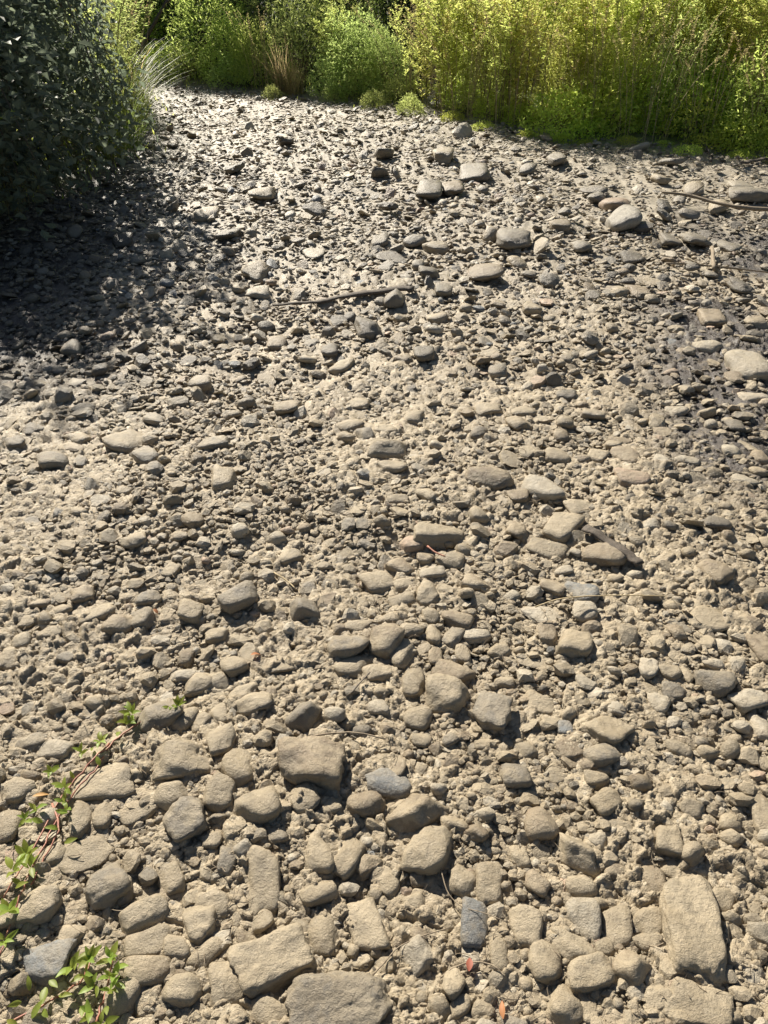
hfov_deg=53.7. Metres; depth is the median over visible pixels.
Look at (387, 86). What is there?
bank herb
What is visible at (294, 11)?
willow shrub
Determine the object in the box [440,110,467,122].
seedling
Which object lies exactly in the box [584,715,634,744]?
river stone
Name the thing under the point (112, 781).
river stone
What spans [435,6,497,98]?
leafy bush
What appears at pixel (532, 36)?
tall weed
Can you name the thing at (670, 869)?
river stone
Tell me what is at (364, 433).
river stone
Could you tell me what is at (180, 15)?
shade bush
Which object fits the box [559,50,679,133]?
bank herb
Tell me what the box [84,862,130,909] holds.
river stone
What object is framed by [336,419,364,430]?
river stone
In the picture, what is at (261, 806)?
river stone
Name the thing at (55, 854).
river stone
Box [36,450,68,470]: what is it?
river stone
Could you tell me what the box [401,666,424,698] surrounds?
river stone
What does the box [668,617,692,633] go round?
river stone
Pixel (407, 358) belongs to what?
river stone
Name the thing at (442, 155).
river stone
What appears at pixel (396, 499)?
river stone
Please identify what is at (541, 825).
river stone
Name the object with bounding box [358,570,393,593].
river stone
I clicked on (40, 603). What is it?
river stone
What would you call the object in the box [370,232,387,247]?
river stone
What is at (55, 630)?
river stone
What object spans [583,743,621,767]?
river stone
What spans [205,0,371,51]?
shade bush
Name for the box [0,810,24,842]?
river stone
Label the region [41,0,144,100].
tall weed
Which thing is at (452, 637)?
river stone
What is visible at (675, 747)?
river stone
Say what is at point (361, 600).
river stone
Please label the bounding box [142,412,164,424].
river stone
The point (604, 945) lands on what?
river stone
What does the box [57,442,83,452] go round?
river stone
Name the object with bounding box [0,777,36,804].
river stone
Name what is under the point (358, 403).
river stone
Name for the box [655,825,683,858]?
river stone
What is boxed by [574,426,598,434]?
river stone
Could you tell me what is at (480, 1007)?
river stone
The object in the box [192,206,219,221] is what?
river stone
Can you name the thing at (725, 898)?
river stone
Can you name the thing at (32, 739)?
river stone
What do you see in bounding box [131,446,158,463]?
river stone
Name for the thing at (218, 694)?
river stone
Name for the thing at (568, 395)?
river stone
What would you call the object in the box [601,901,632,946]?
river stone
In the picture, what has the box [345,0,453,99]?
dead stalks
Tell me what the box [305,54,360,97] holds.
bank herb
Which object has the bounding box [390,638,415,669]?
river stone
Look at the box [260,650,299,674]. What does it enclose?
river stone
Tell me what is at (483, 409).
river stone
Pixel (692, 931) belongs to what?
river stone
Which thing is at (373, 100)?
seedling
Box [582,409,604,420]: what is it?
river stone
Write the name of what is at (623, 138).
seedling
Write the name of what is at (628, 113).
bank herb
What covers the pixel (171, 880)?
river stone
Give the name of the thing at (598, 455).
river stone
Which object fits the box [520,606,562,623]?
river stone
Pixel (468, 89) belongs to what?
leafy bush
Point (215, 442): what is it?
river stone
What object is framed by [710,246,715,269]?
broken stick
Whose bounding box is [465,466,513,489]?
river stone
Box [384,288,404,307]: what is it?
river stone
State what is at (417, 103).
seedling
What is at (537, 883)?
river stone
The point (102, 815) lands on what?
river stone
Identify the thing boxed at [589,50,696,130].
bank herb
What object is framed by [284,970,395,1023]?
river stone
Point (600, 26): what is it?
tall weed
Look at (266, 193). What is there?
river stone
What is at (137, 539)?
river stone
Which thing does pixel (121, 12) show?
tall weed
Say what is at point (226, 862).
river stone
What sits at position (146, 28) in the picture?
bank herb
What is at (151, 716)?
river stone
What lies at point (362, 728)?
river stone
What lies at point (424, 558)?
river stone
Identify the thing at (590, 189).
river stone
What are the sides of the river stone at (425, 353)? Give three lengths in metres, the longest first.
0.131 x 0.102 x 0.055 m
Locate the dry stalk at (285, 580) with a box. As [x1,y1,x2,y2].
[274,572,295,588]
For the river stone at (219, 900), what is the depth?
1.49 m
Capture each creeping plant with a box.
[0,694,184,953]
[6,943,101,1023]
[78,940,128,1023]
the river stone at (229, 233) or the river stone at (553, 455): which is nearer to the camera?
the river stone at (553, 455)
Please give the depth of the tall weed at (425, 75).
8.88 m
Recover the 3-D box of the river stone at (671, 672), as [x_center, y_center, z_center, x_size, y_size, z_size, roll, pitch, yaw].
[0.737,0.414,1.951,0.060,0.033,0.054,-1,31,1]
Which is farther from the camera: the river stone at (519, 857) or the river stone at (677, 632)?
the river stone at (677, 632)
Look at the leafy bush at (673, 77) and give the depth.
7.47 m
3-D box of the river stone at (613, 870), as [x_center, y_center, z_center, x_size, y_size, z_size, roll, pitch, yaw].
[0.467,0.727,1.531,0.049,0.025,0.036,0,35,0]
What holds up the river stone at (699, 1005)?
on the riverbed
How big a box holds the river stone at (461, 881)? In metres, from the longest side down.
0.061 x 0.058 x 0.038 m
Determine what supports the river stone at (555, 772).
on the riverbed
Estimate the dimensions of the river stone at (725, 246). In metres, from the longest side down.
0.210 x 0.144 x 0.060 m
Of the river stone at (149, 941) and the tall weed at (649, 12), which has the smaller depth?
the river stone at (149, 941)
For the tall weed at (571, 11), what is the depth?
7.82 m
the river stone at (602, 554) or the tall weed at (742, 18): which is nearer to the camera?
the river stone at (602, 554)
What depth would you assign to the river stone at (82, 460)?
2.78 m
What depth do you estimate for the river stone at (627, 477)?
2.63 m
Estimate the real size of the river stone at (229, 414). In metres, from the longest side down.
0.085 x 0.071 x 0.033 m
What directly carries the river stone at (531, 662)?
on the riverbed
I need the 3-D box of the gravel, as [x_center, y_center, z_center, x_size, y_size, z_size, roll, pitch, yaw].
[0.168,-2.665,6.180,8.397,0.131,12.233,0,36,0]
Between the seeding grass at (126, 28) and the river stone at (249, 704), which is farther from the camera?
the seeding grass at (126, 28)
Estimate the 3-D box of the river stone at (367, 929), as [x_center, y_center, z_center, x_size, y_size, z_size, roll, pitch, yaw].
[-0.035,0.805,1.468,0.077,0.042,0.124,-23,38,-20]
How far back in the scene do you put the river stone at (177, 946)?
1.41 m
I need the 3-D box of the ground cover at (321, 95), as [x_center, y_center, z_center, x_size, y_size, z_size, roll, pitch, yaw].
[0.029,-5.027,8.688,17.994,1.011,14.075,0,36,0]
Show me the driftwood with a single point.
(377, 291)
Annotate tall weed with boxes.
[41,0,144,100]
[48,0,156,124]
[66,0,144,72]
[67,0,157,104]
[305,0,363,85]
[387,0,447,102]
[398,0,480,108]
[413,0,491,110]
[439,0,479,64]
[447,0,524,103]
[452,0,545,123]
[477,0,548,124]
[481,0,632,121]
[490,0,526,60]
[521,2,562,86]
[526,0,583,82]
[529,0,621,107]
[536,2,595,78]
[543,0,620,113]
[558,0,650,111]
[580,0,630,72]
[587,0,656,89]
[600,0,681,81]
[601,0,670,92]
[604,0,700,82]
[629,0,698,61]
[638,0,718,96]
[650,0,727,102]
[672,1,711,86]
[678,0,758,60]
[682,0,748,113]
[691,0,765,100]
[704,0,762,81]
[722,0,767,111]
[724,1,762,59]
[727,0,767,126]
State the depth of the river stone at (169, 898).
1.51 m
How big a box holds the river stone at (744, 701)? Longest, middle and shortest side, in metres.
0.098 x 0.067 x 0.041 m
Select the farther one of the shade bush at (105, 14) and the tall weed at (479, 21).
the shade bush at (105, 14)
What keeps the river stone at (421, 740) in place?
on the riverbed
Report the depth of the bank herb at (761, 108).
7.40 m
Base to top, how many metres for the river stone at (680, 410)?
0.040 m
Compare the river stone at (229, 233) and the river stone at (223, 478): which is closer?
the river stone at (223, 478)
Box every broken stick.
[705,144,711,161]
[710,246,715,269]
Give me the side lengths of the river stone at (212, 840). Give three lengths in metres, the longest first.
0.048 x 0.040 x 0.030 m
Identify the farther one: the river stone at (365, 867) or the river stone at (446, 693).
the river stone at (446, 693)
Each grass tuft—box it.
[51,94,183,150]
[66,48,190,135]
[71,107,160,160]
[78,36,181,108]
[80,63,177,137]
[84,71,177,134]
[107,24,184,98]
[126,54,185,112]
[133,74,179,124]
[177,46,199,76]
[251,32,310,94]
[276,54,315,95]
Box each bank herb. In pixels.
[107,7,188,62]
[134,38,191,80]
[156,38,215,83]
[207,49,253,89]
[264,58,304,90]
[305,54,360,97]
[341,57,393,99]
[378,74,419,105]
[441,80,483,109]
[471,91,512,121]
[500,99,542,126]
[517,78,600,141]
[553,112,613,140]
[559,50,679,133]
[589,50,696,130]
[590,90,657,135]
[645,44,767,134]
[645,83,734,141]
[679,130,742,153]
[680,56,767,136]
[701,106,767,154]
[733,130,767,157]
[742,91,767,124]
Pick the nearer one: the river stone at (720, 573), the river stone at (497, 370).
the river stone at (720, 573)
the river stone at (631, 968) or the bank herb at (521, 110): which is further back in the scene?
the bank herb at (521, 110)
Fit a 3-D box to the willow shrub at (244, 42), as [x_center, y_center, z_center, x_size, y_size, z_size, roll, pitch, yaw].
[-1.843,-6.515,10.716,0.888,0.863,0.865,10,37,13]
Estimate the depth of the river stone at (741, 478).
2.63 m
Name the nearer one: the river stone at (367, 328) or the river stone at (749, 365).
the river stone at (749, 365)
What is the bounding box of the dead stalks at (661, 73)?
[612,0,725,141]
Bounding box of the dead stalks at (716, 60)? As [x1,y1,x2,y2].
[649,12,767,142]
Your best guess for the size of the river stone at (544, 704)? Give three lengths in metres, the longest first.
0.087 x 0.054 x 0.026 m
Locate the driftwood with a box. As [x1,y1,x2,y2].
[272,286,414,305]
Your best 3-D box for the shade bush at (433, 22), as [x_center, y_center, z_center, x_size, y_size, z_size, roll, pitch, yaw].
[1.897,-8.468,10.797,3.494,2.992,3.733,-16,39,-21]
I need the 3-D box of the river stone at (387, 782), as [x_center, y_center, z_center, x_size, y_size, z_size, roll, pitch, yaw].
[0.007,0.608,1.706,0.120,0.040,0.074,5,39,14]
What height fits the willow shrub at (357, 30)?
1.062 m
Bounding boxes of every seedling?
[260,85,285,100]
[317,81,347,103]
[358,89,386,109]
[394,92,424,116]
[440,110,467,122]
[472,120,494,130]
[516,129,536,137]
[551,134,575,143]
[577,138,593,145]
[613,135,641,145]
[652,140,674,147]
[670,144,703,155]
[726,147,752,159]
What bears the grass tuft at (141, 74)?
on the riverbed
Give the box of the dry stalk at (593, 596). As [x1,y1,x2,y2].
[535,595,664,607]
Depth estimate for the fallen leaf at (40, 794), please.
1.67 m
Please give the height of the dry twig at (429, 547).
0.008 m
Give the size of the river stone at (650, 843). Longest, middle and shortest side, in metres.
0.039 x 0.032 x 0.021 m
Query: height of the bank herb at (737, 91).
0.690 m
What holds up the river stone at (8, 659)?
on the riverbed
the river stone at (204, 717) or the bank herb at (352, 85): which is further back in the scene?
the bank herb at (352, 85)
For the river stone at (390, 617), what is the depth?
2.10 m
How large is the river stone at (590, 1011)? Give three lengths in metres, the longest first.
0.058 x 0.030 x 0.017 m
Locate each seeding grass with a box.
[7,1,122,99]
[74,0,152,89]
[81,0,149,96]
[221,5,305,89]
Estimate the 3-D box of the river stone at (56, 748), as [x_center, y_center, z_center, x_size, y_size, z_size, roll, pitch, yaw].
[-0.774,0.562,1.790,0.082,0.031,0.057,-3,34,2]
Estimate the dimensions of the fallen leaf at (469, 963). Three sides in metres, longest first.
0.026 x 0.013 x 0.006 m
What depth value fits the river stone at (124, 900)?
1.49 m
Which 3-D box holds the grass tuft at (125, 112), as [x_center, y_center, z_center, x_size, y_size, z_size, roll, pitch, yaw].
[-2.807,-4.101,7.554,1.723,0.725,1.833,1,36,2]
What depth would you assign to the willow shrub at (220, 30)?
10.78 m
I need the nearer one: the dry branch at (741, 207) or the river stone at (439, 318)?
the river stone at (439, 318)
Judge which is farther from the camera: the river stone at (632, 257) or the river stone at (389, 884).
the river stone at (632, 257)
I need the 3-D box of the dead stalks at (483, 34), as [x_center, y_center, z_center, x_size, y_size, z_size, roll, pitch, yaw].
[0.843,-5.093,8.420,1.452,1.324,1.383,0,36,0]
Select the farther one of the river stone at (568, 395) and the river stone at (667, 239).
the river stone at (667, 239)
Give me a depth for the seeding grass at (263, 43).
10.43 m
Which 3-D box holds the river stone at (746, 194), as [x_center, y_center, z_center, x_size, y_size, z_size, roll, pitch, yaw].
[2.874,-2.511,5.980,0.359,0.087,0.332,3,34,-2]
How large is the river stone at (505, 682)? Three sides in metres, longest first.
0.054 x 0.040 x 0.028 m
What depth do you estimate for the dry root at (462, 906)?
1.47 m
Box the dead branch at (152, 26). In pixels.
[135,0,191,70]
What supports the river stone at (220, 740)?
on the riverbed
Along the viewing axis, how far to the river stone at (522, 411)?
3.05 m
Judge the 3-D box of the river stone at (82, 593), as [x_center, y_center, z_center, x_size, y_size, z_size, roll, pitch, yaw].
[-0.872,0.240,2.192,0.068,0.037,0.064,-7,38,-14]
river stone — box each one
[0,646,17,670]
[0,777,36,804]
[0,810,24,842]
[4,435,25,448]
[12,516,42,528]
[14,884,62,924]
[15,732,44,748]
[16,615,34,629]
[21,422,43,434]
[23,938,77,985]
[28,598,50,608]
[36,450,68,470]
[36,625,61,639]
[37,841,65,865]
[38,739,74,760]
[53,835,114,874]
[56,651,73,664]
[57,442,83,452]
[57,924,86,944]
[60,339,84,355]
[64,432,91,444]
[68,800,91,840]
[69,585,94,603]
[71,403,95,411]
[71,763,135,801]
[73,454,88,467]
[78,603,115,624]
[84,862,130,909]
[92,802,112,829]
[101,614,132,636]
[102,429,142,454]
[103,977,141,1016]
[117,800,158,826]
[117,873,133,905]
[118,531,146,548]
[118,893,168,935]
[122,955,170,986]
[123,923,172,956]
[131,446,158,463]
[131,606,154,628]
[135,590,162,605]
[136,700,183,732]
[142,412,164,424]
[152,738,213,780]
[153,889,174,901]
[154,780,188,810]
[155,861,184,895]
[160,562,180,577]
[161,972,202,1008]
[162,796,208,841]
[163,934,190,959]
[169,669,197,686]
[170,531,187,542]
[170,707,198,732]
[177,598,203,623]
[177,648,194,667]
[181,512,203,528]
[182,905,215,946]
[184,672,212,696]
[186,936,222,968]
[187,375,211,390]
[189,711,211,733]
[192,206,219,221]
[193,890,229,917]
[196,435,229,450]
[200,691,225,711]
[200,831,222,849]
[203,770,235,812]
[205,627,228,645]
[206,722,235,756]
[208,961,244,1006]
[209,672,229,688]
[211,464,236,491]
[211,703,227,724]
[215,228,240,239]
[217,580,257,613]
[217,845,235,875]
[220,656,248,677]
[221,410,242,419]
[221,748,254,787]
[226,922,317,999]
[227,682,258,697]
[233,785,280,825]
[235,692,273,715]
[241,260,270,282]
[245,285,269,298]
[246,844,280,915]
[247,186,275,199]
[248,994,288,1023]
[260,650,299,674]
[266,335,286,351]
[266,827,288,842]
[273,400,301,415]
[277,736,345,790]
[278,548,302,564]
[284,701,321,732]
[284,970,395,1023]
[289,597,319,620]
[289,781,320,813]
[298,880,338,907]
[302,248,324,258]
[304,833,334,873]
[308,914,340,956]
[321,343,337,357]
[323,797,342,815]
[326,634,369,658]
[327,357,354,374]
[331,837,365,881]
[333,655,369,678]
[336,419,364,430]
[340,595,369,609]
[345,620,372,631]
[345,790,385,818]
[345,897,390,951]
[348,398,369,409]
[349,724,371,737]
[354,317,382,339]
[355,427,375,439]
[355,854,382,880]
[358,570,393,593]
[362,664,393,681]
[365,767,411,798]
[367,439,407,458]
[368,623,404,658]
[368,699,388,715]
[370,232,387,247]
[373,424,397,432]
[376,250,408,263]
[378,460,407,473]
[378,613,399,623]
[378,865,399,896]
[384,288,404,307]
[384,557,414,575]
[385,494,408,504]
[385,793,449,833]
[386,591,415,605]
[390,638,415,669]
[393,353,413,363]
[393,577,417,592]
[399,535,423,552]
[399,934,433,977]
[400,622,423,638]
[400,825,453,875]
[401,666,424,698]
[402,891,424,907]
[403,410,424,423]
[403,705,432,730]
[409,733,432,747]
[409,872,424,888]
[413,345,434,361]
[413,521,463,549]
[415,179,441,199]
[415,488,439,501]
[415,579,439,606]
[417,553,434,564]
[418,265,438,278]
[419,565,445,578]
[421,608,439,624]
[422,241,448,254]
[424,673,469,713]
[425,624,441,646]
[426,312,447,324]
[428,646,442,664]
[431,659,475,685]
[432,147,453,164]
[434,282,452,296]
[435,551,464,569]
[440,815,468,831]
[441,610,474,629]
[441,626,464,648]
[442,180,464,195]
[446,864,475,896]
[450,993,470,1019]
[455,643,470,664]
[459,163,489,181]
[460,573,489,589]
[460,896,488,948]
[463,629,490,643]
[465,263,504,280]
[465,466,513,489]
[469,999,494,1017]
[472,690,512,731]
[474,402,502,416]
[474,739,497,749]
[475,861,502,904]
[487,642,510,661]
[488,362,506,379]
[489,936,508,970]
[494,677,514,688]
[495,228,530,249]
[500,763,531,789]
[505,416,531,431]
[506,521,527,542]
[507,489,528,502]
[507,904,542,947]
[509,845,530,867]
[511,406,535,416]
[517,653,552,667]
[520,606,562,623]
[521,474,565,500]
[522,301,541,314]
[524,537,569,559]
[524,806,559,841]
[524,869,550,897]
[526,689,554,714]
[528,939,561,984]
[538,620,557,646]
[539,578,564,598]
[542,512,584,542]
[544,447,570,463]
[545,762,563,783]
[545,982,582,1023]
[546,152,566,165]
[549,218,570,231]
[551,926,595,962]
[554,565,573,576]
[555,389,576,401]
[555,629,592,658]
[556,730,595,758]
[556,832,597,877]
[558,720,573,733]
[563,499,592,514]
[564,581,599,602]
[565,875,597,897]
[565,897,601,941]
[566,951,617,994]
[572,601,597,622]
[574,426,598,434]
[579,185,607,193]
[580,993,598,1023]
[581,542,626,567]
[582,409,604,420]
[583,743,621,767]
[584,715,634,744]
[584,769,609,788]
[587,448,609,462]
[588,831,606,850]
[590,787,622,816]
[594,937,614,955]
[597,197,630,210]
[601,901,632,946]
[604,204,642,232]
[604,863,624,880]
[607,701,626,717]
[608,436,632,443]
[608,819,634,835]
[609,445,640,462]
[612,949,651,985]
[614,467,650,487]
[619,250,644,263]
[627,285,650,299]
[632,905,661,933]
[632,932,661,950]
[639,657,658,680]
[641,865,665,905]
[643,518,659,528]
[645,832,654,847]
[646,692,670,712]
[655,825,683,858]
[658,232,682,246]
[658,664,681,679]
[659,875,726,987]
[660,681,686,699]
[661,859,690,877]
[663,976,734,1023]
[664,406,688,415]
[664,739,692,758]
[666,624,686,641]
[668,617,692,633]
[674,455,699,465]
[679,232,712,246]
[680,666,694,683]
[689,605,734,633]
[692,340,722,353]
[693,669,737,697]
[697,308,727,327]
[697,559,734,586]
[702,658,724,668]
[703,516,731,529]
[712,887,734,911]
[717,240,741,255]
[721,444,740,456]
[724,349,767,381]
[724,419,746,432]
[726,180,752,186]
[727,186,767,202]
[727,276,754,292]
[727,688,767,715]
[730,473,758,485]
[737,392,767,402]
[743,316,767,329]
[745,631,767,662]
[746,712,767,740]
[748,793,767,832]
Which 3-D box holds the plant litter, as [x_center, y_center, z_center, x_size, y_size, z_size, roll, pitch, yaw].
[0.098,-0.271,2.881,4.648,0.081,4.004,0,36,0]
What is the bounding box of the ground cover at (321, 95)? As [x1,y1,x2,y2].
[0,1,753,219]
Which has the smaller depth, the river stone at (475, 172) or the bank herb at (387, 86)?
the river stone at (475, 172)
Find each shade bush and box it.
[60,0,177,33]
[117,0,278,51]
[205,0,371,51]
[288,0,475,51]
[387,0,630,42]
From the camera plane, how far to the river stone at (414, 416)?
3.02 m
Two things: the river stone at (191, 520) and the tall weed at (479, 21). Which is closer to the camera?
the river stone at (191, 520)
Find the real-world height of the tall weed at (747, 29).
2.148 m
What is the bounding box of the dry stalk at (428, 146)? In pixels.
[412,141,446,149]
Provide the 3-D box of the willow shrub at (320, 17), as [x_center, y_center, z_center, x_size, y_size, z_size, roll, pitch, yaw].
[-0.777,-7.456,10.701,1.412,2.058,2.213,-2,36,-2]
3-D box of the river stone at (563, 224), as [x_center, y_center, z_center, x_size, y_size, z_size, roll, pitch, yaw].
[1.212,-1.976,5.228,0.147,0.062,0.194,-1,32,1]
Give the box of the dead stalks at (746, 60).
[720,21,767,146]
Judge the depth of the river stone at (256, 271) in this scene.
4.43 m
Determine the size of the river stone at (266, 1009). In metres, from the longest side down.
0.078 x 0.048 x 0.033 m
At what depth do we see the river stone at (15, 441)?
2.85 m
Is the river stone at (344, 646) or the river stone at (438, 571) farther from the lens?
the river stone at (438, 571)
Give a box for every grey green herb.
[0,139,43,204]
[40,145,78,197]
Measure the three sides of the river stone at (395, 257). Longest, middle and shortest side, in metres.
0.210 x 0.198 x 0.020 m
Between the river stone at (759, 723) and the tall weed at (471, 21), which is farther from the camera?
the tall weed at (471, 21)
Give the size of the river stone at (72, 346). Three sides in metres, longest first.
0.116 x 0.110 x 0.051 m
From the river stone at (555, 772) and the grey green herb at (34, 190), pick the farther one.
the grey green herb at (34, 190)
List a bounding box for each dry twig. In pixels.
[276,731,384,756]
[351,672,370,693]
[372,927,449,975]
[426,545,445,556]
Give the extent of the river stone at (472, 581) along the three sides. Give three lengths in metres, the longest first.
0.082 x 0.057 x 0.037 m
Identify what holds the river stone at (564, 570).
on the riverbed
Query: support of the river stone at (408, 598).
on the riverbed
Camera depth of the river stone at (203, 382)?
3.24 m
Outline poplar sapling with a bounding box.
[230,0,249,62]
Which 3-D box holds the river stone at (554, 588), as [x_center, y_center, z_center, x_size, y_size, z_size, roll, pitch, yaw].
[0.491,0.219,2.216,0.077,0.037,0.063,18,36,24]
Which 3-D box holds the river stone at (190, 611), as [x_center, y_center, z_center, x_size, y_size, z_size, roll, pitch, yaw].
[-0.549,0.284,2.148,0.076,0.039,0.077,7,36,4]
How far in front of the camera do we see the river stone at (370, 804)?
1.64 m
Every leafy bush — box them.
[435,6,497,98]
[444,22,542,114]
[522,26,600,121]
[569,6,669,133]
[619,0,734,134]
[705,32,767,146]
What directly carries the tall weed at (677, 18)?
on the riverbed
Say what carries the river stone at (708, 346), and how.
on the riverbed
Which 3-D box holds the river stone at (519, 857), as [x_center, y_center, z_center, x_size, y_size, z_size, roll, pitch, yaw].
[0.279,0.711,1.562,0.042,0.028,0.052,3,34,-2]
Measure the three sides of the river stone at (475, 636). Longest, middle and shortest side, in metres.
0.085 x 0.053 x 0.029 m
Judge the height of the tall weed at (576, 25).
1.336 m
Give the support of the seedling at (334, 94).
on the riverbed
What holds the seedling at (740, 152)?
on the riverbed
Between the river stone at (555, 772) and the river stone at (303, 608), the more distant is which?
the river stone at (303, 608)
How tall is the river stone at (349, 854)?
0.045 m
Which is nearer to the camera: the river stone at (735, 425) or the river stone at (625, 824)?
the river stone at (625, 824)
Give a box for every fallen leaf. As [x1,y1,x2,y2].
[33,792,48,795]
[466,958,472,970]
[499,1001,504,1018]
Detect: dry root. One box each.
[440,869,507,922]
[440,961,505,978]
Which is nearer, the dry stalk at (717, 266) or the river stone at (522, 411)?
the river stone at (522, 411)
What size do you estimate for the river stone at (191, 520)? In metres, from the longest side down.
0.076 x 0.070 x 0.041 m
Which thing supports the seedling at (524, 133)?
on the riverbed
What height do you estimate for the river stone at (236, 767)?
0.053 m
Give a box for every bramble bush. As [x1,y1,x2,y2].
[0,0,147,240]
[0,0,158,184]
[3,2,124,123]
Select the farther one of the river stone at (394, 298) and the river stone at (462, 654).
the river stone at (394, 298)
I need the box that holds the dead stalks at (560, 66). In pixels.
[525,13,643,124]
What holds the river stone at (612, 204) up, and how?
on the riverbed
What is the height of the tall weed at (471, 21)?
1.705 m
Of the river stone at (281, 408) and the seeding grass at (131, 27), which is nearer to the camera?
the river stone at (281, 408)
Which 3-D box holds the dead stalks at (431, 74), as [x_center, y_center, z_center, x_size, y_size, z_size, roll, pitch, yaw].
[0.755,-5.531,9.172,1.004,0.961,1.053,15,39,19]
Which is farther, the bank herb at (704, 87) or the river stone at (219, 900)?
the bank herb at (704, 87)
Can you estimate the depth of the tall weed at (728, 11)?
7.54 m
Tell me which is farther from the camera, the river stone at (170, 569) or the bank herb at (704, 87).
the bank herb at (704, 87)
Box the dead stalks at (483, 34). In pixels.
[395,0,526,118]
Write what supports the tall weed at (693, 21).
on the riverbed
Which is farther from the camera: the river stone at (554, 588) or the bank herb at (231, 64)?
the bank herb at (231, 64)
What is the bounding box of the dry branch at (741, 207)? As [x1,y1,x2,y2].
[662,185,767,211]
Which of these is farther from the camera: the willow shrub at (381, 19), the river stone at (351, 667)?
the willow shrub at (381, 19)
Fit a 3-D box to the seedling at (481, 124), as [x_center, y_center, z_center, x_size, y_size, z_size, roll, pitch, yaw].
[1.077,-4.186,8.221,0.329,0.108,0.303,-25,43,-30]
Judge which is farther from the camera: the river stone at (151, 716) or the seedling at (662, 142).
the seedling at (662, 142)
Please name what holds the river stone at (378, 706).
on the riverbed
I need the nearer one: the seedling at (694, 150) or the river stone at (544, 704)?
the river stone at (544, 704)
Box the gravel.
[0,83,767,1023]
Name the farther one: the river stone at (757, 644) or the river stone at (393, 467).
the river stone at (393, 467)
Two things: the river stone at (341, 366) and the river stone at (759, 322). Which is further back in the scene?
the river stone at (759, 322)
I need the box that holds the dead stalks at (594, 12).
[550,0,698,133]
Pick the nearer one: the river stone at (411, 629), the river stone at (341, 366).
the river stone at (411, 629)
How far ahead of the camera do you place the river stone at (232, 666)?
1.97 m
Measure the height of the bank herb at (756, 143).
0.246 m
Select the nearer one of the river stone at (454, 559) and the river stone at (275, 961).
the river stone at (275, 961)
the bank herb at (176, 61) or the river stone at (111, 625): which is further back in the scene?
the bank herb at (176, 61)
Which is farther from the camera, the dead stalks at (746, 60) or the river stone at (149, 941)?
the dead stalks at (746, 60)
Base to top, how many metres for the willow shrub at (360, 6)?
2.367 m
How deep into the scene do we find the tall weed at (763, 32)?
7.14 m
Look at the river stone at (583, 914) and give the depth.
1.45 m
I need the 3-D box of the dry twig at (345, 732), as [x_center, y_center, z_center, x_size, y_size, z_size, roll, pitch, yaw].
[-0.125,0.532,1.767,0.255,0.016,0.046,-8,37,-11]
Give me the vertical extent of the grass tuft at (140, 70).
0.878 m
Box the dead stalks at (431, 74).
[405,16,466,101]
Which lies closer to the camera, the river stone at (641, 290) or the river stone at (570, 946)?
the river stone at (570, 946)
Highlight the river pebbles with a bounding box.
[0,81,767,1023]
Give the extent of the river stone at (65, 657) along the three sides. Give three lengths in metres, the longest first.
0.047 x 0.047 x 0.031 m
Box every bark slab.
[581,524,643,565]
[739,157,767,163]
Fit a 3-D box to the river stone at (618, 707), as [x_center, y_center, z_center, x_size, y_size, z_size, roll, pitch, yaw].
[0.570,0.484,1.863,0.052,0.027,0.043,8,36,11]
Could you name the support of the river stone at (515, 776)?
on the riverbed
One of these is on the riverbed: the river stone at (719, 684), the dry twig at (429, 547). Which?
the river stone at (719, 684)
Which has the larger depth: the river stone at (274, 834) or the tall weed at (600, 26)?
the tall weed at (600, 26)
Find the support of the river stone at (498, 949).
on the riverbed
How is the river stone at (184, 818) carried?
on the riverbed
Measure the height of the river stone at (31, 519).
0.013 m
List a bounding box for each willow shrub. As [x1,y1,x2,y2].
[113,0,202,57]
[156,0,253,77]
[193,0,262,83]
[222,0,285,66]
[226,15,280,85]
[255,0,323,61]
[255,0,360,86]
[292,0,351,61]
[314,0,396,95]
[324,0,381,61]
[345,21,415,96]
[348,0,399,66]
[365,0,395,39]
[390,0,426,52]
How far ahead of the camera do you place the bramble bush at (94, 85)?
5.99 m
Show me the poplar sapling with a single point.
(233, 2)
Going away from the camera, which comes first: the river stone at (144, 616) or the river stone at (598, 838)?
the river stone at (598, 838)
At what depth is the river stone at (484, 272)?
4.34 m
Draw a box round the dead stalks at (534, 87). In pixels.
[452,0,581,125]
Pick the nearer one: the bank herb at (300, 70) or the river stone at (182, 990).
the river stone at (182, 990)
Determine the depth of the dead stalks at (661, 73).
7.41 m
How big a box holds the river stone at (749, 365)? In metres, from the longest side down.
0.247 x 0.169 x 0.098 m
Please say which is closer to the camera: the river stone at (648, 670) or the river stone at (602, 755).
the river stone at (602, 755)
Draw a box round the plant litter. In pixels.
[0,262,767,1023]
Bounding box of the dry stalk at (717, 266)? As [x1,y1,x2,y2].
[666,262,767,272]
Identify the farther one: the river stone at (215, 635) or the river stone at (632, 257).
the river stone at (632, 257)
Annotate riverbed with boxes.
[0,0,767,1023]
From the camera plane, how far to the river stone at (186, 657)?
2.01 m
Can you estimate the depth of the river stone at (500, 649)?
2.02 m
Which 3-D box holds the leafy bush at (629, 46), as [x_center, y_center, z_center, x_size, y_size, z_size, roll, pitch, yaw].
[2.455,-4.556,7.828,1.128,1.102,0.991,-17,39,-22]
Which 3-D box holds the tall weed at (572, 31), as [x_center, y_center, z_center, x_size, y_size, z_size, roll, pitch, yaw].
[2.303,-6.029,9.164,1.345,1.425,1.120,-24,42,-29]
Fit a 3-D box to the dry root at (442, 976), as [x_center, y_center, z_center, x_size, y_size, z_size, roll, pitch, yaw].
[0.160,0.831,1.378,0.117,0.020,0.028,1,36,2]
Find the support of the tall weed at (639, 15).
on the riverbed
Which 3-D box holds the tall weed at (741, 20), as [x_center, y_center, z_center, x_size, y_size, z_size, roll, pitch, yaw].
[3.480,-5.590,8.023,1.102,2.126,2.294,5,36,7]

